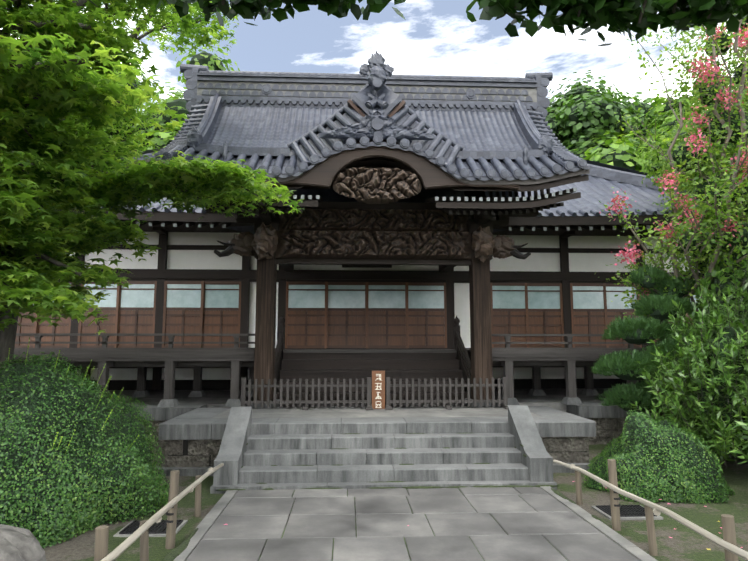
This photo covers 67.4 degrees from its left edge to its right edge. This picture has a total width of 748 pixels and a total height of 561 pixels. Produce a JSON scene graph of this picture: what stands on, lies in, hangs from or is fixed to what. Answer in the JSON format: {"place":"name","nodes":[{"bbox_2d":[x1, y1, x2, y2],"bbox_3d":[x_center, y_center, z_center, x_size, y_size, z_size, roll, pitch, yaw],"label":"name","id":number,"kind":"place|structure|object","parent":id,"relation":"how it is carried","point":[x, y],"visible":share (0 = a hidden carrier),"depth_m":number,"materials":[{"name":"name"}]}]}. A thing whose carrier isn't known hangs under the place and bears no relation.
{"place":"outdoors","nodes":[
{"label":"outdoors","id":0,"kind":"place"},
{"bbox_2d":[132,90,185,150],"bbox_3d":[-6.888,-2.201,25.880,9.531,13.882,9.061,0,-7,-3],"label":"tree","id":1,"kind":"object","parent":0,"point":[164,139],"depth_m":22.32,"materials":[{"name":"green plant"}]},
{"bbox_2d":[180,64,552,116],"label":"roof ridge","id":2,"kind":"structure","parent":0,"point":[203,84],"depth_m":11.21,"materials":[{"name":"grey tile"}]},
{"bbox_2d":[0,0,746,112],"label":"sky","id":3,"kind":"structure","parent":0,"point":[434,37],"materials":[{"name":"white"}]},
{"bbox_2d":[59,231,703,389],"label":"hall walls","id":4,"kind":"structure","parent":0,"point":[193,256],"depth_m":13.90,"materials":[{"name":"white paint"}]},
{"bbox_2d":[14,281,698,347],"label":"sliding doors","id":5,"kind":"structure","parent":4,"relation":"in","point":[366,314],"depth_m":13.79,"materials":[{"name":"brown wood"}]},
{"bbox_2d":[41,207,747,237],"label":"eave rafters","id":6,"kind":"object","parent":4,"relation":"attached to","point":[159,222],"visible":0.42,"depth_m":12.94,"materials":[{"name":"brown wood"}]},
{"bbox_2d":[101,147,711,216],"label":"hall roof","id":7,"kind":"structure","parent":4,"relation":"on","point":[598,185],"depth_m":14.68,"materials":[{"name":"grey tile"}]},
{"bbox_2d":[43,444,747,560],"bbox_3d":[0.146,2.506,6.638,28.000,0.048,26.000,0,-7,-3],"label":"ground","id":8,"kind":"structure","parent":0,"point":[80,547],"depth_m":5.48,"materials":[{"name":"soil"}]},
{"bbox_2d":[0,524,45,560],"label":"rock","id":9,"kind":"object","parent":8,"relation":"on","point":[19,544],"visible":1,"depth_m":2.98,"materials":[{"name":"grey stone"}]},
{"bbox_2d":[0,351,169,547],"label":"shrub","id":10,"kind":"object","parent":8,"relation":"on","point":[94,476],"visible":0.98,"depth_m":5.38,"materials":[{"name":"green plant"}]},
{"bbox_2d":[8,338,138,454],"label":"shrub shoots","id":11,"kind":"object","parent":10,"relation":"attached to","point":[82,383],"visible":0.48,"depth_m":5.85,"materials":[{"name":"green plant"}]},
{"bbox_2d":[0,0,303,367],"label":"maple tree","id":12,"kind":"object","parent":8,"relation":"on","point":[29,278],"depth_m":5.95,"materials":[{"name":"green plant"}]},
{"bbox_2d":[88,41,239,155],"bbox_3d":[-10.552,-3.708,29.715,14.379,17.763,13.327,0,-7,-3],"label":"tree","id":13,"kind":"object","parent":8,"relation":"on","point":[211,61],"depth_m":27.62,"materials":[{"name":"green plant"}]},
{"bbox_2d":[94,388,658,493],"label":"stone steps","id":14,"kind":"structure","parent":8,"relation":"on","point":[196,436],"depth_m":7.55,"materials":[{"name":"stone"}]},
{"bbox_2d":[13,333,655,406],"bbox_3d":[-0.091,1.798,11.835,27.000,1.265,3.830,0,-7,-3],"label":"veranda","id":15,"kind":"object","parent":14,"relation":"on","point":[170,358],"visible":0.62,"depth_m":10.09,"materials":[{"name":"wood"}]},
{"bbox_2d":[205,202,538,408],"bbox_3d":[-0.076,0.580,11.643,6.000,3.640,4.502,0,-7,-3],"label":"porch frame","id":16,"kind":"object","parent":14,"relation":"on","point":[351,233],"visible":0.98,"depth_m":9.91,"materials":[{"name":"brown wood"}]},
{"bbox_2d":[287,51,463,175],"bbox_3d":[0.020,-2.748,9.717,2.518,2.318,2.148,-5,-8,35],"label":"gable ridge ornament","id":17,"kind":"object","parent":16,"relation":"on","point":[373,106],"depth_m":9.41,"materials":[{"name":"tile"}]},
{"bbox_2d":[185,109,589,214],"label":"curved eave gable","id":18,"kind":"structure","parent":16,"relation":"on","point":[405,175],"depth_m":9.03,"materials":[{"name":"brown wood"}]},
{"bbox_2d":[173,105,561,233],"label":"porch roof pantiles","id":19,"kind":"object","parent":18,"relation":"on","point":[283,127],"visible":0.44,"depth_m":10.74,"materials":[{"name":"grey tile"}]},
{"bbox_2d":[155,93,581,166],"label":"descending roof ridges","id":20,"kind":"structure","parent":19,"relation":"on","point":[196,136],"depth_m":9.69,"materials":[{"name":"grey tile"}]},
{"bbox_2d":[158,135,589,180],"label":"roof eave tiles","id":21,"kind":"object","parent":18,"relation":"on","point":[494,168],"visible":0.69,"depth_m":9.03,"materials":[{"name":"grey tile"}]},
{"bbox_2d":[275,315,471,404],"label":"porch stairs","id":22,"kind":"structure","parent":14,"relation":"on","point":[347,365],"depth_m":11.03,"materials":[{"name":"brown wood"}]},
{"bbox_2d":[240,377,507,409],"bbox_3d":[0.029,1.894,9.456,4.540,0.520,0.480,0,-7,-3],"label":"picket fence","id":23,"kind":"object","parent":14,"relation":"on","point":[394,401],"visible":0.96,"depth_m":9.44,"materials":[{"name":"brown wood"}]},
{"bbox_2d":[372,371,384,408],"bbox_3d":[0.074,1.848,9.448,0.220,0.650,0.040,0,-7,-3],"label":"sign board","id":24,"kind":"object","parent":14,"relation":"on","point":[378,389],"visible":0.98,"depth_m":9.43,"materials":[{"name":"brown wood"}]},
{"bbox_2d":[113,505,662,536],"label":"drain grates","id":25,"kind":"object","parent":8,"relation":"on","point":[632,512],"visible":0.67,"depth_m":5.58,"materials":[{"name":"metal"}]},
{"bbox_2d":[173,486,657,560],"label":"path paving","id":26,"kind":"structure","parent":8,"relation":"on","point":[543,523],"depth_m":5.20,"materials":[{"name":"stone"}]},
{"bbox_2d":[163,433,601,560],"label":"moss in corners","id":27,"kind":"object","parent":26,"relation":"on","point":[173,554],"visible":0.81,"depth_m":6.64,"materials":[{"name":"green plant"}]},
{"bbox_2d":[94,459,747,560],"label":"bamboo rail fences","id":28,"kind":"object","parent":8,"relation":"on","point":[728,544],"visible":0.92,"depth_m":4.64,"materials":[{"name":"brown wood"}]},
{"bbox_2d":[545,70,658,157],"bbox_3d":[8.735,-2.173,25.043,9.517,13.633,10.292,0,-7,-3],"label":"tree","id":29,"kind":"object","parent":8,"relation":"on","point":[578,114],"visible":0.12,"depth_m":22.14,"materials":[{"name":"green plant"}]},
{"bbox_2d":[572,86,709,176],"bbox_3d":[10.369,-1.316,20.872,8.386,10.966,8.666,0,-7,-3],"label":"tree","id":30,"kind":"object","parent":8,"relation":"on","point":[617,153],"visible":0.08,"depth_m":19.29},
{"bbox_2d":[631,89,663,106],"bbox_3d":[13.284,-2.575,31.690,12.995,15.977,12.205,0,-7,-3],"label":"tree","id":31,"kind":"object","parent":8,"relation":"on","point":[650,91],"depth_m":30.84,"materials":[{"name":"green plant"}]},
{"bbox_2d":[589,263,706,424],"bbox_3d":[4.817,1.267,9.320,2.575,3.127,1.465,0,-7,-3],"label":"pine","id":32,"kind":"object","parent":8,"relation":"on","point":[641,330],"depth_m":9.15,"materials":[{"name":"green plant"}]},
{"bbox_2d":[583,409,734,503],"bbox_3d":[3.383,2.075,6.799,1.635,1.017,1.350,0,-7,-3],"label":"round shrub","id":33,"kind":"object","parent":8,"relation":"on","point":[665,460],"visible":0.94,"depth_m":6.36,"materials":[{"name":"green plant"}]},
{"bbox_2d":[598,13,747,346],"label":"crape myrtle","id":34,"kind":"object","parent":8,"relation":"on","point":[684,156],"depth_m":9.16,"materials":[{"name":"green plant"}]},
{"bbox_2d":[630,251,747,466],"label":"tall shrub","id":35,"kind":"object","parent":8,"relation":"on","point":[712,359],"visible":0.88,"depth_m":7.63,"materials":[{"name":"green plant"}]},
{"bbox_2d":[638,80,747,198],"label":"tree","id":36,"kind":"object","parent":8,"relation":"on","point":[670,141],"visible":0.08,"depth_m":12.17,"materials":[{"name":"green plant"}]},
{"bbox_2d":[656,249,747,458],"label":"shrub","id":37,"kind":"object","parent":8,"relation":"on","point":[713,282],"visible":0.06,"depth_m":8.67,"materials":[{"name":"green plant"}]},
{"bbox_2d":[723,372,747,463],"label":"tall shrub","id":38,"kind":"object","parent":8,"relation":"on","point":[739,423],"visible":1,"depth_m":6.23,"materials":[{"name":"green plant"}]},
{"bbox_2d":[155,0,747,45],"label":"foliage","id":39,"kind":"object","parent":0,"point":[618,16],"depth_m":3.15,"materials":[{"name":"green plant"}]}
]}

